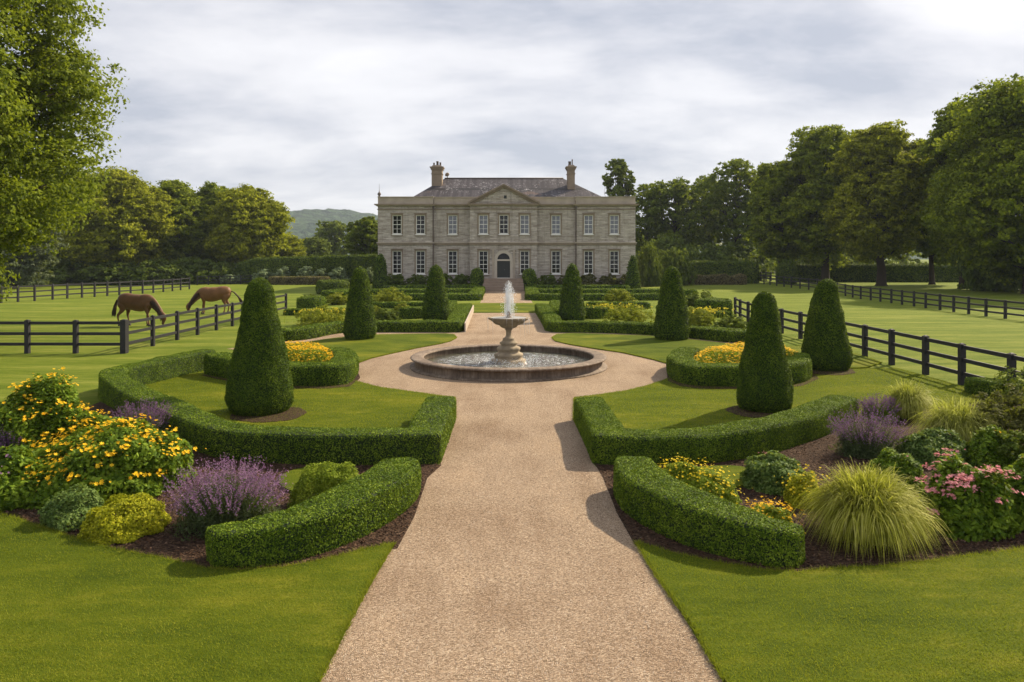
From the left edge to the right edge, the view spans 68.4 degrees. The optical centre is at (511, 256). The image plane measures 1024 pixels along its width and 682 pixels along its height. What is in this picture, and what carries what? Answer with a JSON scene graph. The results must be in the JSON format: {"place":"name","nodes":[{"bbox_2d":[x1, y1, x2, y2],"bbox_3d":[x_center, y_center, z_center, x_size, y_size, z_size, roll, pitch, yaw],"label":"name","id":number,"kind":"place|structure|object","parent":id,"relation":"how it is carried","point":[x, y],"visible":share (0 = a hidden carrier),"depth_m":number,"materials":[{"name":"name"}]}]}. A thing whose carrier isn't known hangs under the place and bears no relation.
{"place":"outdoors","nodes":[
{"label":"outdoors","id":0,"kind":"place"},
{"bbox_2d":[229,291,743,681],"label":"gravel path","id":1,"kind":"structure","parent":0,"point":[525,406],"depth_m":8.81,"materials":[{"name":"beige gravel"}]},
{"bbox_2d":[410,281,606,381],"bbox_3d":[-0.110,2.196,24.750,6.440,2.808,6.440,0,0,0],"label":"fountain","id":2,"kind":"object","parent":1,"relation":"on","point":[508,358],"visible":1,"depth_m":24.32,"materials":[{"name":"stone"}]},
{"bbox_2d":[0,303,1023,681],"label":"lawn","id":3,"kind":"structure","parent":0,"point":[634,345],"depth_m":7.78,"materials":[{"name":"green plant"}]},
{"bbox_2d":[98,349,456,464],"bbox_3d":[-6.368,3.268,17.773,13.940,0.691,5.138,0,0,42],"label":"box hedge","id":4,"kind":"object","parent":3,"relation":"on","point":[424,438],"visible":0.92,"depth_m":13.43,"materials":[{"name":"green plant"}]},
{"bbox_2d":[342,266,376,339],"bbox_3d":[-6.593,2.020,32.696,1.507,3.221,1.508,0,0,0],"label":"topiary cone","id":5,"kind":"object","parent":3,"relation":"on","point":[359,322],"visible":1,"depth_m":32.26,"materials":[{"name":"green plant"}]},
{"bbox_2d":[1,369,1023,571],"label":"bark mulch bed","id":6,"kind":"object","parent":3,"relation":"on","point":[366,539],"visible":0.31,"depth_m":10.15,"materials":[{"name":"brown wood"}]},
{"bbox_2d":[0,443,44,511],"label":"leafy perennial","id":7,"kind":"object","parent":6,"relation":"on","point":[15,460],"visible":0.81,"depth_m":10.83,"materials":[{"name":"green plant"}]},
{"bbox_2d":[0,367,102,453],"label":"yellow flower clump","id":8,"kind":"object","parent":6,"relation":"on","point":[45,411],"visible":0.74,"depth_m":12.98,"materials":[{"name":"green plant"}]},
{"bbox_2d":[18,456,100,509],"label":"leafy perennial","id":9,"kind":"object","parent":6,"relation":"on","point":[31,501],"visible":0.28,"depth_m":10.71,"materials":[{"name":"green plant"}]},
{"bbox_2d":[37,482,103,531],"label":"green mound shrub","id":10,"kind":"object","parent":6,"relation":"on","point":[82,498],"visible":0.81,"depth_m":9.98,"materials":[{"name":"green plant"}]},
{"bbox_2d":[43,407,125,444],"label":"yellow flower clump","id":11,"kind":"object","parent":6,"relation":"on","point":[94,417],"visible":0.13,"depth_m":13.18,"materials":[{"name":"green plant"}]},
{"bbox_2d":[22,413,197,509],"bbox_3d":[-6.280,3.071,11.748,2.572,1.102,2.553,0,0,45],"label":"yellow flower clump","id":12,"kind":"object","parent":6,"relation":"on","point":[129,456],"visible":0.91,"depth_m":11.21,"materials":[{"name":"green plant"}]},
{"bbox_2d":[75,492,171,544],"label":"lime mound shrub","id":13,"kind":"object","parent":6,"relation":"on","point":[145,509],"visible":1,"depth_m":9.63,"materials":[{"name":"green plant"}]},
{"bbox_2d":[110,397,176,432],"bbox_3d":[-7.177,3.165,14.741,1.289,0.860,1.042,0,0,0],"label":"purple salvia","id":14,"kind":"object","parent":6,"relation":"on","point":[156,420],"visible":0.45,"depth_m":14.66,"materials":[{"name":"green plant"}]},
{"bbox_2d":[162,452,289,540],"bbox_3d":[-3.765,3.103,9.988,1.671,0.983,1.399,0,0,0],"label":"purple salvia","id":15,"kind":"object","parent":6,"relation":"on","point":[227,497],"visible":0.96,"depth_m":9.77,"materials":[{"name":"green plant"}]},
{"bbox_2d":[224,277,293,415],"bbox_3d":[-5.794,2.039,17.303,1.563,3.132,1.508,0,0,0],"label":"topiary cone","id":16,"kind":"object","parent":6,"relation":"on","point":[259,379],"visible":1,"depth_m":16.89,"materials":[{"name":"green plant"}]},
{"bbox_2d":[203,347,359,385],"bbox_3d":[-6.508,3.247,22.218,4.454,0.688,4.318,0,0,-29],"label":"box hedge","id":17,"kind":"object","parent":6,"relation":"on","point":[341,366],"visible":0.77,"depth_m":21.01,"materials":[{"name":"green plant"}]},
{"bbox_2d":[285,340,332,361],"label":"bedding flowers","id":18,"kind":"object","parent":6,"relation":"on","point":[307,351],"visible":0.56,"depth_m":23.28,"materials":[{"name":"yellow plant"}]},
{"bbox_2d":[205,456,421,568],"bbox_3d":[-2.281,3.332,10.085,1.199,0.561,3.668,0,0,31],"label":"box hedge","id":19,"kind":"object","parent":6,"relation":"on","point":[381,493],"visible":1,"depth_m":9.22,"materials":[{"name":"green plant"}]},
{"bbox_2d":[287,461,357,507],"bbox_3d":[-2.570,3.265,10.842,1.285,0.651,0.917,0,0,0],"label":"light green mound","id":20,"kind":"object","parent":6,"relation":"on","point":[326,473],"visible":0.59,"depth_m":10.68,"materials":[{"name":"green plant"}]},
{"bbox_2d":[659,453,745,504],"bbox_3d":[2.588,3.245,11.075,1.806,0.692,0.999,0,0,43],"label":"yellow flower mound","id":21,"kind":"object","parent":6,"relation":"on","point":[701,477],"visible":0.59,"depth_m":10.78,"materials":[{"name":"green plant"}]},
{"bbox_2d":[613,455,805,567],"bbox_3d":[2.294,3.329,10.131,1.121,0.564,3.542,0,0,-27],"label":"box hedge","id":22,"kind":"object","parent":6,"relation":"on","point":[649,493],"visible":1,"depth_m":9.29,"materials":[{"name":"green plant"}]},
{"bbox_2d":[666,347,812,386],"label":"box hedge","id":23,"kind":"object","parent":6,"relation":"on","point":[683,366],"visible":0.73,"depth_m":20.98,"materials":[{"name":"green plant"}]},
{"bbox_2d":[694,341,798,363],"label":"bedding flowers","id":24,"kind":"object","parent":6,"relation":"on","point":[730,353],"visible":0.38,"depth_m":22.82,"materials":[{"name":"yellow plant"}]},
{"bbox_2d":[736,291,793,412],"bbox_3d":[5.901,2.204,17.557,1.316,2.804,1.343,0,0,0],"label":"topiary cone","id":25,"kind":"object","parent":6,"relation":"on","point":[765,382],"visible":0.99,"depth_m":17.18,"materials":[{"name":"green plant"}]},
{"bbox_2d":[739,450,805,495],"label":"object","id":26,"kind":"object","parent":6,"relation":"on","point":[764,473],"visible":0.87,"depth_m":11.53,"materials":[{"name":"green plant"}]},
{"bbox_2d":[746,496,805,533],"bbox_3d":[3.337,3.340,9.742,0.986,0.500,0.962,0,0,44],"label":"orange flower mound","id":27,"kind":"object","parent":6,"relation":"on","point":[770,511],"visible":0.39,"depth_m":9.67,"materials":[{"name":"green plant"}]},
{"bbox_2d":[777,464,829,508],"bbox_3d":[4.201,3.279,10.901,0.882,0.620,0.728,0,0,0],"label":"yellow flower mound","id":28,"kind":"object","parent":6,"relation":"on","point":[796,482],"visible":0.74,"depth_m":10.80,"materials":[{"name":"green plant"}]},
{"bbox_2d":[801,278,853,370],"bbox_3d":[9.948,2.151,23.847,1.554,2.945,1.525,0,0,0],"label":"topiary cone","id":29,"kind":"object","parent":6,"relation":"on","point":[826,346],"visible":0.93,"depth_m":23.39,"materials":[{"name":"green plant"}]},
{"bbox_2d":[827,404,907,459],"bbox_3d":[6.416,3.143,13.624,1.292,0.909,1.238,0,0,-28],"label":"purple salvia","id":30,"kind":"object","parent":6,"relation":"on","point":[872,440],"visible":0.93,"depth_m":13.46,"materials":[{"name":"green plant"}]},
{"bbox_2d":[780,455,955,565],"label":"ornamental grass","id":31,"kind":"object","parent":6,"relation":"on","point":[872,508],"depth_m":9.21,"materials":[{"name":"green plant"}]},
{"bbox_2d":[856,393,901,422],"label":"mauve heather","id":32,"kind":"object","parent":6,"relation":"on","point":[872,405],"visible":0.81,"depth_m":16.33,"materials":[{"name":"purple plant"}]},
{"bbox_2d":[868,447,927,492],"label":"leafy perennial","id":33,"kind":"object","parent":6,"relation":"on","point":[909,465],"visible":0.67,"depth_m":11.58,"materials":[{"name":"green plant"}]},
{"bbox_2d":[867,377,942,423],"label":"ornamental grass","id":34,"kind":"object","parent":6,"relation":"on","point":[908,395],"depth_m":16.53,"materials":[{"name":"green plant"}]},
{"bbox_2d":[895,427,969,466],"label":"leafy perennial","id":35,"kind":"object","parent":6,"relation":"on","point":[922,447],"visible":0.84,"depth_m":13.07,"materials":[{"name":"green plant"}]},
{"bbox_2d":[902,393,1013,441],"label":"ornamental grass","id":36,"kind":"object","parent":6,"relation":"on","point":[958,417],"depth_m":13.66,"materials":[{"name":"green plant"}]},
{"bbox_2d":[914,448,1023,541],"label":"pink sedum","id":37,"kind":"object","parent":6,"relation":"on","point":[970,502],"visible":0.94,"depth_m":9.67,"materials":[{"name":"green plant"}]},
{"bbox_2d":[965,425,1021,474],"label":"leafy perennial","id":38,"kind":"object","parent":6,"relation":"on","point":[984,443],"visible":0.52,"depth_m":12.47,"materials":[{"name":"green plant"}]},
{"bbox_2d":[964,377,1023,396],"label":"box hedge","id":39,"kind":"object","parent":6,"relation":"on","point":[974,385],"visible":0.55,"depth_m":19.28,"materials":[{"name":"green plant"}]},
{"bbox_2d":[971,383,1023,444],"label":"olive shrub","id":40,"kind":"object","parent":6,"relation":"on","point":[1007,412],"visible":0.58,"depth_m":13.46,"materials":[{"name":"green plant"}]},
{"bbox_2d":[990,365,1023,405],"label":"olive shrub","id":41,"kind":"object","parent":6,"relation":"on","point":[1002,382],"visible":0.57,"depth_m":17.12,"materials":[{"name":"green plant"}]},
{"bbox_2d":[996,453,1023,530],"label":"leafy perennial","id":42,"kind":"object","parent":6,"relation":"on","point":[1017,468],"visible":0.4,"depth_m":9.96,"materials":[{"name":"green plant"}]},
{"bbox_2d":[996,428,1023,462],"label":"olive shrub","id":43,"kind":"object","parent":6,"relation":"on","point":[1011,441],"visible":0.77,"depth_m":12.22,"materials":[{"name":"green plant"}]},
{"bbox_2d":[652,265,689,339],"bbox_3d":[6.873,2.014,32.523,1.661,3.248,1.624,0,0,0],"label":"topiary cone","id":44,"kind":"object","parent":3,"relation":"on","point":[671,322],"visible":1,"depth_m":32.05,"materials":[{"name":"green plant"}]},
{"bbox_2d":[0,259,1023,673],"bbox_3d":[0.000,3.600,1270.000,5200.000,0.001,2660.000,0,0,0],"label":"field","id":45,"kind":"structure","parent":0,"point":[976,329],"depth_m":40.38,"materials":[{"name":"green plant"}]},
{"bbox_2d":[0,221,70,288],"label":"willow tree","id":46,"kind":"object","parent":45,"relation":"on","point":[35,264],"visible":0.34,"depth_m":83.26,"materials":[{"name":"green plant"}]},
{"bbox_2d":[30,256,94,284],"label":"undergrowth bush","id":47,"kind":"object","parent":45,"relation":"on","point":[63,272],"visible":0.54,"depth_m":94.44,"materials":[{"name":"green plant"}]},
{"bbox_2d":[0,319,127,353],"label":"paddock fence","id":48,"kind":"object","parent":45,"relation":"on","point":[27,333],"visible":1,"depth_m":27.93,"materials":[{"name":"black paint"}]},
{"bbox_2d":[0,0,129,301],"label":"overhanging tree","id":49,"kind":"object","parent":45,"relation":"on","point":[52,81],"visible":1,"depth_m":33.48,"materials":[{"name":"green plant"}]},
{"bbox_2d":[0,277,189,302],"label":"paddock fence","id":50,"kind":"object","parent":45,"relation":"on","point":[67,294],"visible":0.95,"depth_m":66.77,"materials":[{"name":"black paint"}]},
{"bbox_2d":[72,260,150,285],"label":"undergrowth bush","id":51,"kind":"object","parent":45,"relation":"on","point":[102,272],"visible":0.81,"depth_m":93.81,"materials":[{"name":"green plant"}]},
{"bbox_2d":[57,165,182,269],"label":"woodland tree","id":52,"kind":"object","parent":45,"relation":"on","point":[129,222],"visible":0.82,"depth_m":96.65,"materials":[{"name":"green plant"}]},
{"bbox_2d":[111,293,165,325],"bbox_3d":[-19.326,2.750,39.045,2.973,1.700,0.712,0,0,6],"label":"horse","id":53,"kind":"object","parent":45,"relation":"on","point":[129,302],"visible":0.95,"depth_m":38.83},
{"bbox_2d":[120,258,185,284],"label":"undergrowth bush","id":54,"kind":"object","parent":45,"relation":"on","point":[155,270],"visible":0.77,"depth_m":94.52,"materials":[{"name":"green plant"}]},
{"bbox_2d":[147,179,213,264],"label":"woodland tree","id":55,"kind":"object","parent":45,"relation":"on","point":[186,242],"visible":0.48,"depth_m":105.65,"materials":[{"name":"green plant"}]},
{"bbox_2d":[167,257,220,284],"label":"undergrowth bush","id":56,"kind":"object","parent":45,"relation":"on","point":[195,268],"visible":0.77,"depth_m":97.50,"materials":[{"name":"green plant"}]},
{"bbox_2d":[178,180,231,263],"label":"woodland tree","id":57,"kind":"object","parent":45,"relation":"on","point":[208,190],"visible":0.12,"depth_m":109.32,"materials":[{"name":"green plant"}]},
{"bbox_2d":[127,293,286,352],"bbox_3d":[-14.400,2.969,38.059,0.130,1.263,20.011,0,0,0],"label":"paddock fence","id":58,"kind":"object","parent":45,"relation":"on","point":[153,327],"visible":0.67,"depth_m":32.87,"materials":[{"name":"black paint"}]},
{"bbox_2d":[186,286,242,313],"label":"horse","id":59,"kind":"object","parent":45,"relation":"on","point":[212,294],"visible":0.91,"depth_m":47.02},
{"bbox_2d":[201,182,294,269],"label":"woodland tree","id":60,"kind":"object","parent":45,"relation":"on","point":[250,221],"visible":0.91,"depth_m":102.87,"materials":[{"name":"green plant"}]},
{"bbox_2d":[275,232,307,256],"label":"woodland tree","id":61,"kind":"object","parent":45,"relation":"on","point":[294,243],"visible":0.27,"depth_m":116.89,"materials":[{"name":"green plant"}]},
{"bbox_2d":[268,276,330,284],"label":"box hedge","id":62,"kind":"object","parent":45,"relation":"on","point":[292,280],"visible":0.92,"depth_m":95.27,"materials":[{"name":"green plant"}]},
{"bbox_2d":[233,254,377,283],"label":"box hedge","id":63,"kind":"object","parent":45,"relation":"on","point":[348,263],"visible":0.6,"depth_m":99.42,"materials":[{"name":"green plant"}]},
{"bbox_2d":[300,236,331,255],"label":"distant tree","id":64,"kind":"object","parent":45,"relation":"on","point":[316,246],"visible":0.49,"depth_m":138.39,"materials":[{"name":"green plant"}]},
{"bbox_2d":[294,304,345,326],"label":"garden shrub","id":65,"kind":"object","parent":45,"relation":"on","point":[317,316],"visible":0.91,"depth_m":39.06,"materials":[{"name":"green plant"}]},
{"bbox_2d":[314,220,350,254],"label":"distant tree","id":66,"kind":"object","parent":45,"relation":"on","point":[330,229],"visible":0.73,"depth_m":163.13,"materials":[{"name":"green plant"}]},
{"bbox_2d":[343,216,377,254],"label":"distant tree","id":67,"kind":"object","parent":45,"relation":"on","point":[363,233],"visible":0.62,"depth_m":110.66,"materials":[{"name":"green plant"}]},
{"bbox_2d":[282,303,471,340],"bbox_3d":[-4.023,3.325,39.915,5.938,0.627,19.094,0,0,21],"label":"box hedge","id":68,"kind":"object","parent":45,"relation":"on","point":[456,318],"visible":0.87,"depth_m":35.65,"materials":[{"name":"green plant"}]},
{"bbox_2d":[372,253,389,288],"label":"topiary cone","id":69,"kind":"object","parent":45,"relation":"on","point":[380,277],"visible":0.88,"depth_m":77.53,"materials":[{"name":"green plant"}]},
{"bbox_2d":[421,264,450,320],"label":"topiary cone","id":70,"kind":"object","parent":45,"relation":"on","point":[436,303],"visible":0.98,"depth_m":41.76,"materials":[{"name":"green plant"}]},
{"bbox_2d":[402,286,485,300],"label":"box hedge","id":71,"kind":"object","parent":45,"relation":"on","point":[477,293],"visible":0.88,"depth_m":61.39,"materials":[{"name":"green plant"}]},
{"bbox_2d":[374,159,638,291],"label":"manor house","id":72,"kind":"structure","parent":45,"relation":"on","point":[500,232],"depth_m":81.75,"materials":[{"name":"stone"}]},
{"bbox_2d":[558,263,586,320],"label":"topiary cone","id":73,"kind":"object","parent":45,"relation":"on","point":[572,307],"visible":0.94,"depth_m":41.75,"materials":[{"name":"green plant"}]},
{"bbox_2d":[524,286,659,300],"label":"box hedge","id":74,"kind":"object","parent":45,"relation":"on","point":[532,293],"visible":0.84,"depth_m":61.41,"materials":[{"name":"green plant"}]},
{"bbox_2d":[537,288,697,295],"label":"box hedge","id":75,"kind":"object","parent":45,"relation":"on","point":[603,290],"visible":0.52,"depth_m":69.53,"materials":[{"name":"green plant"}]},
{"bbox_2d":[601,158,636,195],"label":"conical tree","id":76,"kind":"object","parent":45,"relation":"on","point":[620,169],"visible":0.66,"depth_m":119.29,"materials":[{"name":"green plant"}]},
{"bbox_2d":[603,303,655,322],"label":"garden shrub","id":77,"kind":"object","parent":45,"relation":"on","point":[635,313],"visible":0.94,"depth_m":39.83,"materials":[{"name":"green plant"}]},
{"bbox_2d":[535,303,746,342],"bbox_3d":[3.506,3.326,39.426,6.085,0.625,20.268,0,0,-24],"label":"box hedge","id":78,"kind":"object","parent":45,"relation":"on","point":[551,320],"visible":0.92,"depth_m":35.09,"materials":[{"name":"green plant"}]},
{"bbox_2d":[637,241,663,286],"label":"undergrowth bush","id":79,"kind":"object","parent":45,"relation":"on","point":[650,268],"visible":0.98,"depth_m":89.29,"materials":[{"name":"green plant"}]},
{"bbox_2d":[635,183,666,251],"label":"woodland tree","id":80,"kind":"object","parent":45,"relation":"on","point":[644,193],"visible":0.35,"depth_m":126.31,"materials":[{"name":"green plant"}]},
{"bbox_2d":[640,233,700,274],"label":"undergrowth bush","id":81,"kind":"object","parent":45,"relation":"on","point":[668,242],"visible":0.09,"depth_m":112.95,"materials":[{"name":"green plant"}]},
{"bbox_2d":[638,176,709,249],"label":"woodland tree","id":82,"kind":"object","parent":45,"relation":"on","point":[676,191],"visible":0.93,"depth_m":122.48,"materials":[{"name":"green plant"}]},
{"bbox_2d":[658,246,697,284],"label":"undergrowth bush","id":83,"kind":"object","parent":45,"relation":"on","point":[680,262],"visible":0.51,"depth_m":92.87,"materials":[{"name":"green plant"}]},
{"bbox_2d":[688,306,716,325],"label":"garden shrub","id":84,"kind":"object","parent":45,"relation":"on","point":[697,318],"visible":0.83,"depth_m":38.82,"materials":[{"name":"green plant"}]},
{"bbox_2d":[681,175,732,249],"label":"woodland tree","id":85,"kind":"object","parent":45,"relation":"on","point":[697,186],"visible":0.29,"depth_m":130.38,"materials":[{"name":"green plant"}]},
{"bbox_2d":[695,298,732,310],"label":"box hedge","id":86,"kind":"object","parent":45,"relation":"on","point":[713,303],"visible":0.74,"depth_m":47.49,"materials":[{"name":"green plant"}]},
{"bbox_2d":[573,394,858,464],"bbox_3d":[4.575,3.325,15.055,6.848,0.579,3.841,0,0,-7],"label":"box hedge","id":87,"kind":"object","parent":45,"relation":"on","point":[608,437],"visible":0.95,"depth_m":13.46,"materials":[{"name":"green plant"}]},
{"bbox_2d":[687,273,747,284],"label":"box hedge","id":88,"kind":"object","parent":45,"relation":"on","point":[726,279],"visible":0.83,"depth_m":95.27,"materials":[{"name":"green plant"}]},
{"bbox_2d":[687,260,759,283],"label":"box hedge","id":89,"kind":"object","parent":45,"relation":"on","point":[749,269],"visible":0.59,"depth_m":99.44,"materials":[{"name":"green plant"}]},
{"bbox_2d":[699,158,763,251],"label":"woodland tree","id":90,"kind":"object","parent":45,"relation":"on","point":[728,221],"visible":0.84,"depth_m":120.49,"materials":[{"name":"green plant"}]},
{"bbox_2d":[695,241,775,277],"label":"undergrowth bush","id":91,"kind":"object","parent":45,"relation":"on","point":[720,252],"visible":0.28,"depth_m":114.97,"materials":[{"name":"green plant"}]},
{"bbox_2d":[740,160,813,263],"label":"deciduous tree","id":92,"kind":"object","parent":45,"relation":"on","point":[772,188],"visible":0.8,"depth_m":102.23,"materials":[{"name":"green plant"}]},
{"bbox_2d":[775,259,797,283],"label":"topiary dome","id":93,"kind":"structure","parent":45,"relation":"on","point":[787,268],"depth_m":98.12,"materials":[{"name":"green plant"}]},
{"bbox_2d":[635,215,958,271],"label":"distant woodland","id":94,"kind":"object","parent":45,"relation":"on","point":[888,261],"visible":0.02,"depth_m":165.54,"materials":[{"name":"green plant"}]},
{"bbox_2d":[776,124,864,279],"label":"deciduous tree","id":95,"kind":"object","parent":45,"relation":"on","point":[814,151],"visible":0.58,"depth_m":98.80,"materials":[{"name":"green plant"}]},
{"bbox_2d":[795,263,958,281],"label":"box hedge","id":96,"kind":"object","parent":45,"relation":"on","point":[895,272],"visible":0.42,"depth_m":104.94,"materials":[{"name":"green plant"}]},
{"bbox_2d":[818,119,936,285],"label":"deciduous tree","id":97,"kind":"object","parent":45,"relation":"on","point":[884,183],"visible":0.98,"depth_m":89.44,"materials":[{"name":"green plant"}]},
{"bbox_2d":[734,297,1023,384],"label":"paddock fence","id":98,"kind":"object","parent":45,"relation":"on","point":[1012,360],"visible":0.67,"depth_m":23.31,"materials":[{"name":"black paint"}]},
{"bbox_2d":[837,283,1023,318],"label":"paddock fence","id":99,"kind":"object","parent":45,"relation":"on","point":[968,303],"visible":0.91,"depth_m":50.41,"materials":[{"name":"black paint"}]},
{"bbox_2d":[907,138,956,284],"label":"deciduous tree","id":100,"kind":"object","parent":45,"relation":"on","point":[926,247],"visible":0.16,"depth_m":95.27,"materials":[{"name":"green plant"}]},
{"bbox_2d":[906,96,1009,288],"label":"deciduous tree","id":101,"kind":"object","parent":45,"relation":"on","point":[943,126],"visible":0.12,"depth_m":83.80,"materials":[{"name":"green plant"}]},
{"bbox_2d":[920,72,1023,293],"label":"deciduous tree","id":102,"kind":"object","parent":45,"relation":"on","point":[982,198],"visible":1,"depth_m":70.42,"materials":[{"name":"green plant"}]},
{"bbox_2d":[948,243,1022,292],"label":"undergrowth bush","id":103,"kind":"object","parent":45,"relation":"on","point":[974,279],"visible":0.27,"depth_m":77.36,"materials":[{"name":"green plant"}]},
{"bbox_2d":[1,0,1023,234],"label":"sky","id":104,"kind":"structure","parent":0,"point":[313,104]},
{"bbox_2d":[285,208,928,258],"bbox_3d":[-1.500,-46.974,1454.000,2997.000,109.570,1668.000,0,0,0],"label":"hills","id":105,"kind":"structure","parent":0,"point":[304,225],"depth_m":1302.26,"materials":[{"name":"green plant"}]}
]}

